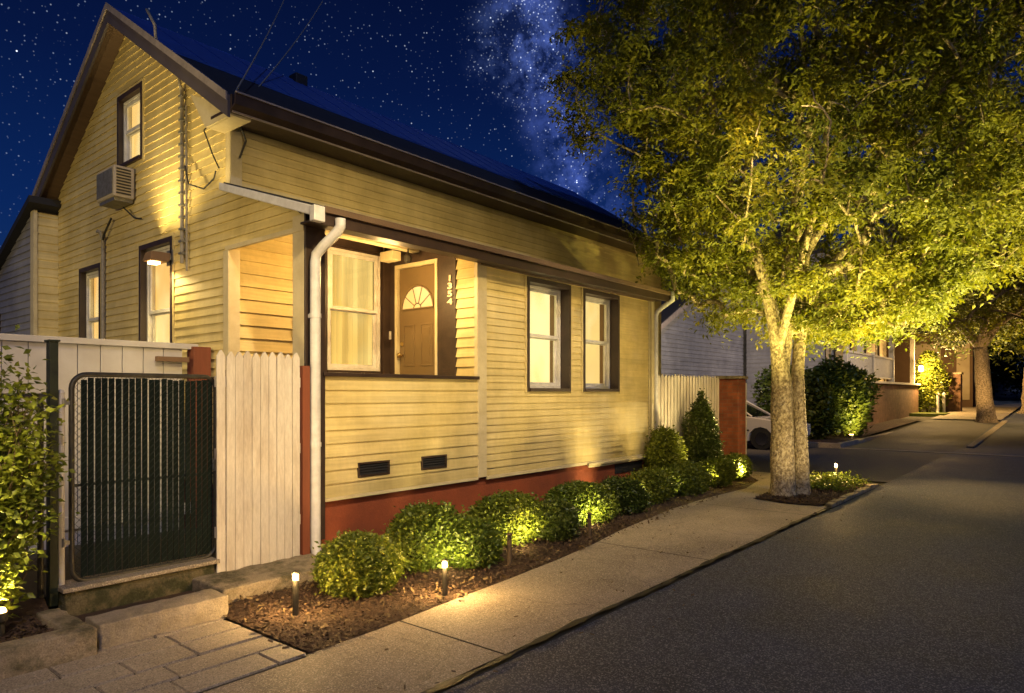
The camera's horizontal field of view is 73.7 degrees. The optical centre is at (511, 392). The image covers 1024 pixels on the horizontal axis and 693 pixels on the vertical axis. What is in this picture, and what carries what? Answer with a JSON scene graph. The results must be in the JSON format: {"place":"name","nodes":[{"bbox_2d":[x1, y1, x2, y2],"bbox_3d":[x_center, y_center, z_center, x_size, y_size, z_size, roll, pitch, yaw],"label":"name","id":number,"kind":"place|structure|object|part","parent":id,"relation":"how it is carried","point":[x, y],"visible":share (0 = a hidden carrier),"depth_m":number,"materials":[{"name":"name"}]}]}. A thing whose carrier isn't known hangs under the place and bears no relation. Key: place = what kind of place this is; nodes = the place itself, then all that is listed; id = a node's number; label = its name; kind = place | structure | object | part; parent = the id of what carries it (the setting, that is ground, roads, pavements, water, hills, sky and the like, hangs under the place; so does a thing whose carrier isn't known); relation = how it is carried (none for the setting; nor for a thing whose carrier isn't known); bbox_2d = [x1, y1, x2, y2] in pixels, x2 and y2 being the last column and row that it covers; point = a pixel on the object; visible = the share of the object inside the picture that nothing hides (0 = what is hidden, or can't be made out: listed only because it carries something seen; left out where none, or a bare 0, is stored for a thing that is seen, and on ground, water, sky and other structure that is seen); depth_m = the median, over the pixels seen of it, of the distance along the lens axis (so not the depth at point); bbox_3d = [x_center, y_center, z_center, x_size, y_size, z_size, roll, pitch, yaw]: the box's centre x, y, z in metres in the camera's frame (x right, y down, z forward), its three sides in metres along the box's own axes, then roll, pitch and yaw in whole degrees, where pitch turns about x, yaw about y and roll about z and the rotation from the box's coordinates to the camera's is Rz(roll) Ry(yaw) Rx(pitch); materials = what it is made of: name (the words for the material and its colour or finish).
{"place":"outdoors","nodes":[
{"label":"outdoors","id":0,"kind":"place"},
{"bbox_2d":[1,529,215,608],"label":"yard ground","id":1,"kind":"structure","parent":0,"point":[30,585],"depth_m":5.78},
{"bbox_2d":[0,333,210,551],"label":"board fence","id":2,"kind":"object","parent":1,"relation":"on","point":[76,356],"visible":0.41,"depth_m":6.68,"materials":[{"name":"white wood"}]},
{"bbox_2d":[50,619,308,692],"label":"forecourt ground","id":3,"kind":"structure","parent":0,"point":[307,655],"depth_m":3.90,"materials":[{"name":"grey concrete"}]},
{"bbox_2d":[0,608,96,679],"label":"planter wall","id":4,"kind":"structure","parent":3,"relation":"on","point":[69,638],"depth_m":3.98,"materials":[{"name":"concrete"}]},
{"bbox_2d":[0,597,53,642],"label":"planter soil","id":5,"kind":"structure","parent":4,"relation":"in","point":[32,606],"depth_m":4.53,"materials":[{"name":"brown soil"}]},
{"bbox_2d":[0,607,7,636],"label":"spotlight","id":6,"kind":"object","parent":5,"relation":"on","point":[3,615],"visible":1,"depth_m":4.10,"materials":[{"name":"black metal"}]},
{"bbox_2d":[0,393,45,597],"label":"chain link fence","id":7,"kind":"object","parent":5,"relation":"on","point":[40,566],"visible":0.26,"depth_m":4.76,"materials":[{"name":"metal"}]},
{"bbox_2d":[0,324,80,617],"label":"leafy bush","id":8,"kind":"object","parent":5,"relation":"on","point":[20,500],"visible":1,"depth_m":4.26,"materials":[{"name":"green plant"}]},
{"bbox_2d":[74,590,193,621],"bbox_3d":[-2.687,1.587,4.926,0.480,0.025,0.965,0,0,40],"label":"step landing","id":9,"kind":"object","parent":3,"relation":"on","point":[82,617],"visible":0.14,"depth_m":5.06,"materials":[{"name":"concrete"}]},
{"bbox_2d":[0,618,305,692],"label":"stone paving","id":10,"kind":"structure","parent":3,"relation":"on","point":[146,660],"depth_m":3.99,"materials":[{"name":"grey stone"}]},
{"bbox_2d":[85,589,228,648],"bbox_3d":[-2.387,1.518,4.637,0.279,0.172,0.852,0,0,40],"label":"stone step","id":11,"kind":"object","parent":10,"relation":"on","point":[126,625],"visible":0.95,"depth_m":4.53,"materials":[{"name":"grey stone"}]},
{"bbox_2d":[0,0,1023,364],"label":"sky","id":12,"kind":"structure","parent":0,"point":[471,75],"materials":[{"name":"blue"}]},
{"bbox_2d":[203,471,825,692],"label":"pavement","id":13,"kind":"structure","parent":0,"point":[412,658],"depth_m":5.13,"materials":[{"name":"concrete"}]},
{"bbox_2d":[168,485,917,692],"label":"fallen leaves","id":14,"kind":"object","parent":13,"relation":"on","point":[692,594],"visible":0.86,"depth_m":5.32,"materials":[{"name":"brown plant"}]},
{"bbox_2d":[403,507,829,692],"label":"pavement joints","id":15,"kind":"object","parent":13,"relation":"on","point":[448,683],"visible":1,"depth_m":4.69,"materials":[{"name":"black concrete"}]},
{"bbox_2d":[756,483,866,504],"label":"tree bed soil","id":16,"kind":"object","parent":13,"relation":"on","point":[806,498],"visible":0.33,"depth_m":10.07,"materials":[{"name":"brown wood"}]},
{"bbox_2d":[541,0,1023,496],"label":"street tree","id":17,"kind":"object","parent":16,"relation":"in","point":[938,53],"visible":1,"depth_m":9.24,"materials":[{"name":"green plant"}]},
{"bbox_2d":[834,463,837,481],"bbox_3d":[5.579,1.391,11.764,0.057,0.358,0.058,0,0,40],"label":"path light","id":18,"kind":"object","parent":16,"relation":"on","point":[835,468],"visible":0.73,"depth_m":11.75,"materials":[{"name":"white metal"}]},
{"bbox_2d":[810,469,871,491],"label":"ground cover","id":19,"kind":"object","parent":16,"relation":"on","point":[825,481],"visible":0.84,"depth_m":11.39,"materials":[{"name":"green plant"}]},
{"bbox_2d":[225,377,1019,692],"bbox_3d":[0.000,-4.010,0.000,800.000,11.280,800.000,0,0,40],"label":"ground","id":20,"kind":"structure","parent":0,"point":[553,637],"depth_m":5.17,"materials":[{"name":"grey concrete"}]},
{"bbox_2d":[44,339,60,606],"bbox_3d":[-3.247,0.562,4.825,0.095,1.875,0.075,0,0,40],"label":"fence post","id":21,"kind":"object","parent":20,"relation":"on","point":[52,543],"visible":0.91,"depth_m":4.80,"materials":[{"name":"black metal"}]},
{"bbox_2d":[58,564,213,615],"bbox_3d":[-2.833,1.502,5.235,0.129,0.205,1.105,0,0,40],"label":"stone step","id":22,"kind":"object","parent":20,"relation":"on","point":[77,603],"visible":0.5,"depth_m":5.11,"materials":[{"name":"concrete"}]},
{"bbox_2d":[58,555,219,593],"bbox_3d":[-2.863,1.384,5.269,0.270,0.032,1.130,0,0,40],"label":"gate threshold","id":23,"kind":"object","parent":22,"relation":"on","point":[70,586],"visible":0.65,"depth_m":5.15,"materials":[{"name":"concrete"}]},
{"bbox_2d":[58,389,64,591],"bbox_3d":[-3.220,0.738,4.877,0.055,1.525,0.055,0,0,40],"label":"gate post","id":24,"kind":"object","parent":23,"relation":"on","point":[61,520],"visible":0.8,"depth_m":4.86,"materials":[{"name":"grey metal"}]},
{"bbox_2d":[62,372,215,581],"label":"chain link gate","id":25,"kind":"structure","parent":24,"relation":"attached to","point":[169,486],"depth_m":5.28,"materials":[{"name":"metal"}]},
{"bbox_2d":[192,553,315,603],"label":"concrete kerb","id":26,"kind":"structure","parent":20,"relation":"on","point":[252,580],"depth_m":5.51,"materials":[{"name":"grey concrete"}]},
{"bbox_2d":[225,370,225,509],"bbox_3d":[-2.467,0.650,5.795,0.050,1.700,0.055,0,0,40],"label":"gate post","id":27,"kind":"object","parent":26,"relation":"on","point":[225,444],"visible":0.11,"depth_m":5.80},
{"bbox_2d":[214,350,309,572],"bbox_3d":[-2.166,0.592,5.976,0.064,1.916,0.882,0,0,40],"label":"picket fence","id":28,"kind":"object","parent":26,"relation":"on","point":[263,517],"visible":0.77,"depth_m":5.92,"materials":[{"name":"white paint"}]},
{"bbox_2d":[0,2,678,554],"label":"yellow house","id":29,"kind":"structure","parent":20,"relation":"on","point":[502,330],"depth_m":8.71,"materials":[{"name":"paint"}]},
{"bbox_2d":[79,263,99,338],"bbox_3d":[-5.993,-1.060,9.841,0.800,1.520,0.215,0,0,40],"label":"window","id":30,"kind":"structure","parent":29,"relation":"in","point":[89,276],"depth_m":10.03,"materials":[{"name":"glass"}]},
{"bbox_2d":[96,229,104,338],"bbox_3d":[-5.654,-0.922,9.379,0.108,2.643,0.062,0,0,-33],"label":"vertical pipe","id":31,"kind":"object","parent":29,"relation":"attached to","point":[99,232],"visible":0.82,"depth_m":9.37,"materials":[{"name":"beige metal"}]},
{"bbox_2d":[97,164,133,209],"bbox_3d":[-5.136,-2.660,8.843,0.571,0.440,0.260,0,0,40],"label":"air conditioner","id":32,"kind":"object","parent":29,"relation":"attached to","point":[115,186],"visible":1,"depth_m":8.70,"materials":[{"name":"beige plastic"}]},
{"bbox_2d":[117,81,141,166],"bbox_3d":[-4.934,-3.465,8.955,0.780,0.970,0.200,0,0,40],"label":"window","id":33,"kind":"structure","parent":29,"relation":"in","point":[129,104],"depth_m":9.12,"materials":[{"name":"glass"}]},
{"bbox_2d":[139,236,171,342],"bbox_3d":[-4.340,-1.010,8.473,0.930,1.720,0.215,0,0,40],"label":"window","id":34,"kind":"structure","parent":29,"relation":"in","point":[155,281],"depth_m":8.69,"materials":[{"name":"beige glass"}]},
{"bbox_2d":[143,249,172,265],"bbox_3d":[-4.160,-1.605,8.040,0.216,0.190,0.281,0,0,40],"label":"wall lamp","id":35,"kind":"object","parent":29,"relation":"attached to","point":[154,257],"visible":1,"depth_m":7.97,"materials":[{"name":"beige metal"}]},
{"bbox_2d":[102,8,246,270],"bbox_3d":[-4.339,-2.925,8.202,3.497,3.051,0.389,0,0,37],"label":"electric conduit","id":36,"kind":"object","parent":29,"relation":"attached to","point":[182,108],"visible":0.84,"depth_m":7.86,"materials":[{"name":"metal"}]},
{"bbox_2d":[235,0,283,91],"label":"overhead wire","id":37,"kind":"object","parent":29,"relation":"attached to","point":[238,86],"visible":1,"depth_m":8.54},
{"bbox_2d":[259,0,322,86],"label":"overhead wire","id":38,"kind":"object","parent":29,"relation":"attached to","point":[263,81],"visible":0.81,"depth_m":10.80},
{"bbox_2d":[327,244,380,372],"bbox_3d":[-2.132,-1.060,8.882,0.299,1.600,0.890,0,0,40],"label":"window","id":39,"kind":"structure","parent":29,"relation":"in","point":[353,275],"depth_m":8.92,"materials":[{"name":"yellow glass"}]},
{"bbox_2d":[404,249,411,262],"bbox_3d":[-1.311,-1.730,8.612,0.095,0.180,0.100,0,0,40],"label":"porch lamp","id":40,"kind":"object","parent":29,"relation":"hanging from","point":[407,257],"visible":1,"depth_m":8.58,"materials":[{"name":"black metal"}]},
{"bbox_2d":[397,264,434,374],"bbox_3d":[-1.244,-0.627,8.889,0.710,2.035,0.128,0,0,40],"label":"door","id":41,"kind":"structure","parent":29,"relation":"in","point":[417,284],"depth_m":8.90,"materials":[{"name":"beige paint"}]},
{"bbox_2d":[527,276,570,391],"bbox_3d":[0.394,-0.775,9.434,0.369,1.510,1.000,0,0,40],"label":"window","id":42,"kind":"structure","parent":29,"relation":"in","point":[548,302],"depth_m":9.70,"materials":[{"name":"yellow glass"}]},
{"bbox_2d":[583,288,619,391],"bbox_3d":[1.242,-0.775,10.458,0.369,1.510,1.020,0,0,40],"label":"window","id":43,"kind":"structure","parent":29,"relation":"in","point":[601,310],"depth_m":10.75,"materials":[{"name":"yellow glass"}]},
{"bbox_2d":[223,476,757,653],"bbox_3d":[1.472,1.594,8.996,2.000,0.001,10.860,0,0,40],"label":"planting bed","id":44,"kind":"object","parent":20,"relation":"on","point":[663,508],"visible":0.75,"depth_m":5.35,"materials":[{"name":"brown wood"}]},
{"bbox_2d":[291,570,299,617],"bbox_3d":[-1.538,1.426,4.855,0.057,0.328,0.058,0,0,40],"label":"path light","id":45,"kind":"object","parent":44,"relation":"on","point":[295,593],"visible":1,"depth_m":4.84,"materials":[{"name":"black metal"}]},
{"bbox_2d":[309,529,410,599],"bbox_3d":[-1.202,1.343,5.451,0.825,0.547,0.776,0,0,3],"label":"box shrub","id":46,"kind":"object","parent":44,"relation":"on","point":[369,563],"visible":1,"depth_m":5.24,"materials":[{"name":"green plant"}]},
{"bbox_2d":[381,499,466,573],"bbox_3d":[-0.792,1.298,6.262,0.800,0.637,0.979,0,0,40],"label":"box shrub","id":47,"kind":"object","parent":44,"relation":"on","point":[422,531],"visible":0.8,"depth_m":6.05,"materials":[{"name":"green plant"}]},
{"bbox_2d":[441,559,447,597],"bbox_3d":[-0.525,1.441,5.327,0.057,0.298,0.058,0,0,40],"label":"path light","id":48,"kind":"object","parent":44,"relation":"on","point":[444,578],"visible":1,"depth_m":5.31,"materials":[{"name":"black metal"}]},
{"bbox_2d":[440,512,505,572],"bbox_3d":[-0.379,1.364,6.287,0.650,0.504,0.745,0,0,6],"label":"box shrub","id":49,"kind":"object","parent":44,"relation":"on","point":[480,543],"visible":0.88,"depth_m":6.12,"materials":[{"name":"green plant"}]},
{"bbox_2d":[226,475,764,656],"bbox_3d":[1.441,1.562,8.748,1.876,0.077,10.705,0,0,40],"label":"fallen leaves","id":50,"kind":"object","parent":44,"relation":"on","point":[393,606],"visible":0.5,"depth_m":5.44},
{"bbox_2d":[461,489,551,546],"bbox_3d":[-0.042,1.326,7.189,0.932,0.596,1.079,0,0,40],"label":"box shrub","id":51,"kind":"object","parent":44,"relation":"on","point":[517,517],"visible":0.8,"depth_m":7.00,"materials":[{"name":"green plant"}]},
{"bbox_2d":[506,532,511,566],"bbox_3d":[-0.025,1.436,6.276,0.057,0.308,0.058,0,0,40],"label":"path light","id":52,"kind":"object","parent":44,"relation":"on","point":[509,548],"visible":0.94,"depth_m":6.26,"materials":[{"name":"black metal"}]},
{"bbox_2d":[533,496,584,543],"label":"dark shrub","id":53,"kind":"object","parent":44,"relation":"on","point":[562,518],"visible":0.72,"depth_m":7.25,"materials":[{"name":"green plant"}]},
{"bbox_2d":[542,479,622,525],"bbox_3d":[0.841,1.331,8.425,0.996,0.574,1.166,0,0,15],"label":"box shrub","id":54,"kind":"object","parent":44,"relation":"on","point":[598,501],"visible":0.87,"depth_m":8.20,"materials":[{"name":"green plant"}]},
{"bbox_2d":[587,512,591,536],"bbox_3d":[0.851,1.451,7.524,0.057,0.278,0.058,0,0,40],"label":"path light","id":55,"kind":"object","parent":44,"relation":"on","point":[589,524],"visible":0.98,"depth_m":7.51,"materials":[{"name":"black metal"}]},
{"bbox_2d":[596,474,656,515],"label":"box shrub","id":56,"kind":"object","parent":44,"relation":"on","point":[629,493],"visible":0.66,"depth_m":8.92,"materials":[{"name":"green plant"}]},
{"bbox_2d":[626,465,683,503],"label":"box shrub","id":57,"kind":"object","parent":44,"relation":"on","point":[661,484],"visible":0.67,"depth_m":9.77,"materials":[{"name":"green plant"}]},
{"bbox_2d":[642,422,688,468],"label":"leafy bush","id":58,"kind":"object","parent":44,"relation":"on","point":[665,446],"visible":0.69,"depth_m":11.14,"materials":[{"name":"green plant"}]},
{"bbox_2d":[658,374,718,443],"bbox_3d":[3.296,0.589,12.691,0.060,1.861,2.640,0,0,40],"label":"picket fence","id":59,"kind":"object","parent":44,"relation":"on","point":[677,394],"visible":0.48,"depth_m":12.35,"materials":[{"name":"white paint"}]},
{"bbox_2d":[660,458,716,496],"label":"box shrub","id":60,"kind":"object","parent":44,"relation":"on","point":[695,477],"visible":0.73,"depth_m":10.62,"materials":[{"name":"green plant"}]},
{"bbox_2d":[680,388,724,462],"bbox_3d":[3.393,0.762,12.203,0.786,1.704,0.995,0,0,40],"label":"conical shrub","id":61,"kind":"object","parent":44,"relation":"on","point":[702,442],"visible":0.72,"depth_m":12.02,"materials":[{"name":"green plant"}]},
{"bbox_2d":[697,455,740,487],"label":"box shrub","id":62,"kind":"object","parent":44,"relation":"on","point":[724,475],"visible":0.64,"depth_m":11.43,"materials":[{"name":"green plant"}]},
{"bbox_2d":[722,452,755,480],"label":"box shrub","id":63,"kind":"object","parent":44,"relation":"on","point":[744,466],"visible":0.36,"depth_m":12.30,"materials":[{"name":"green plant"}]},
{"bbox_2d":[661,266,746,382],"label":"grey house","id":64,"kind":"structure","parent":20,"relation":"on","point":[685,351],"depth_m":26.81,"materials":[{"name":"paint"}]},
{"bbox_2d":[747,432,891,447],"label":"kerb","id":65,"kind":"structure","parent":20,"relation":"on","point":[839,444],"depth_m":20.42,"materials":[{"name":"concrete"}]},
{"bbox_2d":[746,224,920,425],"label":"porch house","id":66,"kind":"structure","parent":20,"relation":"on","point":[898,400],"depth_m":30.08,"materials":[{"name":"grey paint"}]},
{"bbox_2d":[825,339,835,361],"bbox_3d":[13.473,-2.000,29.087,0.409,2.400,1.000,0,0,40],"label":"window","id":67,"kind":"structure","parent":66,"relation":"in","point":[833,352],"depth_m":29.32,"materials":[{"name":"grey glass"}]},
{"bbox_2d":[875,336,879,355],"bbox_3d":[18.930,-2.300,35.539,0.225,2.000,0.900,0,0,40],"label":"window","id":68,"kind":"structure","parent":66,"relation":"in","point":[877,349],"depth_m":35.78,"materials":[{"name":"glass"}]},
{"bbox_2d":[916,363,922,373],"bbox_3d":[21.381,-1.275,35.783,0.330,0.550,0.260,0,0,40],"label":"wall lantern","id":69,"kind":"object","parent":66,"relation":"attached to","point":[920,368],"depth_m":35.72,"materials":[{"name":"beige glass"}]},
{"bbox_2d":[825,483,877,507],"bbox_3d":[5.325,1.567,10.630,0.106,0.066,2.870,0,0,40],"label":"bed edging","id":70,"kind":"object","parent":20,"relation":"on","point":[844,498],"visible":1,"depth_m":10.30,"materials":[{"name":"concrete"}]},
{"bbox_2d":[808,419,920,442],"bbox_3d":[11.619,1.360,27.733,6.550,0.320,14.450,0,0,40],"label":"bed","id":71,"kind":"object","parent":20,"relation":"on","point":[874,428],"visible":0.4,"depth_m":25.16,"materials":[{"name":"soil"}]},
{"bbox_2d":[750,365,829,439],"bbox_3d":[9.204,0.303,22.935,2.971,2.792,2.191,0,0,40],"label":"bush","id":72,"kind":"object","parent":71,"relation":"on","point":[764,392],"visible":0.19,"depth_m":22.51,"materials":[{"name":"green plant"}]},
{"bbox_2d":[805,354,889,438],"bbox_3d":[10.831,0.179,23.050,4.364,2.996,2.772,0,0,-34],"label":"bush","id":73,"kind":"object","parent":71,"relation":"on","point":[847,392],"visible":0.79,"depth_m":22.00,"materials":[{"name":"green plant"}]},
{"bbox_2d":[844,420,995,452],"bbox_3d":[15.434,1.413,24.869,2.680,0.375,15.000,0,0,40],"label":"parking apron","id":74,"kind":"object","parent":20,"relation":"on","point":[950,436],"visible":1,"depth_m":23.36,"materials":[{"name":"concrete"}]},
{"bbox_2d":[835,140,1023,422],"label":"tree","id":75,"kind":"object","parent":20,"relation":"on","point":[986,329],"visible":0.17,"depth_m":28.95,"materials":[{"name":"green plant"}]},
{"bbox_2d":[936,392,939,412],"bbox_3d":[22.314,0.525,35.790,0.180,1.150,0.180,0,0,40],"label":"white post","id":76,"kind":"object","parent":20,"relation":"on","point":[937,402],"visible":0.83,"depth_m":35.74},
{"bbox_2d":[886,322,991,407],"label":"brown house","id":77,"kind":"structure","parent":20,"relation":"on","point":[902,367],"depth_m":40.91,"materials":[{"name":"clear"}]},
{"bbox_2d":[942,392,945,411],"bbox_3d":[22.738,0.525,35.958,0.180,1.150,0.180,0,0,40],"label":"white post","id":78,"kind":"object","parent":20,"relation":"on","point":[943,401],"visible":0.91,"depth_m":35.91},
{"bbox_2d":[877,226,1023,384],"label":"distant tree","id":79,"kind":"object","parent":20,"relation":"on","point":[1003,353],"depth_m":47.29,"materials":[{"name":"green plant"}]},
{"bbox_2d":[944,372,963,411],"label":"brick pier","id":80,"kind":"structure","parent":20,"relation":"on","point":[954,389],"depth_m":36.36,"materials":[{"name":"brick"}]},
{"bbox_2d":[905,198,1023,413],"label":"tree","id":81,"kind":"object","parent":20,"relation":"on","point":[964,344],"visible":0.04,"depth_m":35.37,"materials":[{"name":"green plant"}]},
{"bbox_2d":[965,305,1008,396],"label":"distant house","id":82,"kind":"structure","parent":20,"relation":"on","point":[1000,390],"depth_m":56.44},
{"bbox_2d":[973,283,1023,396],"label":"distant tree","id":83,"kind":"object","parent":20,"relation":"on","point":[1009,378],"visible":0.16,"depth_m":48.96,"materials":[{"name":"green plant"}]},
{"bbox_2d":[716,376,747,456],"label":"brick pier","id":84,"kind":"structure","parent":0,"point":[733,409],"depth_m":13.61,"materials":[{"name":"brick"}]},
{"bbox_2d":[442,406,1023,692],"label":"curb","id":85,"kind":"structure","parent":0,"point":[924,593],"depth_m":4.99,"materials":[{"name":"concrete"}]},
{"bbox_2d":[967,420,1007,447],"bbox_3d":[17.425,1.395,24.844,0.212,0.409,12.500,0,0,40],"label":"kerb strip","id":86,"kind":"object","parent":85,"relation":"on","point":[979,440],"visible":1,"depth_m":23.29,"materials":[{"name":"concrete"}]},
{"bbox_2d":[747,444,945,481],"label":"side street","id":87,"kind":"structure","parent":0,"point":[879,466],"depth_m":15.97,"materials":[{"name":"grey asphalt"}]},
{"bbox_2d":[747,401,810,449],"bbox_3d":[6.511,0.890,20.700,4.355,1.419,1.880,0,0,40],"label":"parked car","id":88,"kind":"object","parent":87,"relation":"on","point":[758,428],"visible":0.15,"depth_m":19.37,"materials":[{"name":"white paint"}]},
{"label":"windows","id":89,"kind":"part","parent":88,"relation":"part of","materials":[{"name":"black glass"}]},
{"bbox_2d":[909,411,948,416],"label":"lawn","id":90,"kind":"structure","parent":0,"point":[926,414],"depth_m":33.98,"materials":[{"name":"green plant"}]},
{"bbox_2d":[915,346,951,411],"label":"bush","id":91,"kind":"object","parent":90,"relation":"on","point":[926,379],"visible":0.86,"depth_m":36.24,"materials":[{"name":"green plant"}]},
{"bbox_2d":[930,389,1022,419],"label":"pavement","id":92,"kind":"structure","parent":0,"point":[1005,406],"depth_m":37.87,"materials":[{"name":"concrete"}]}
]}

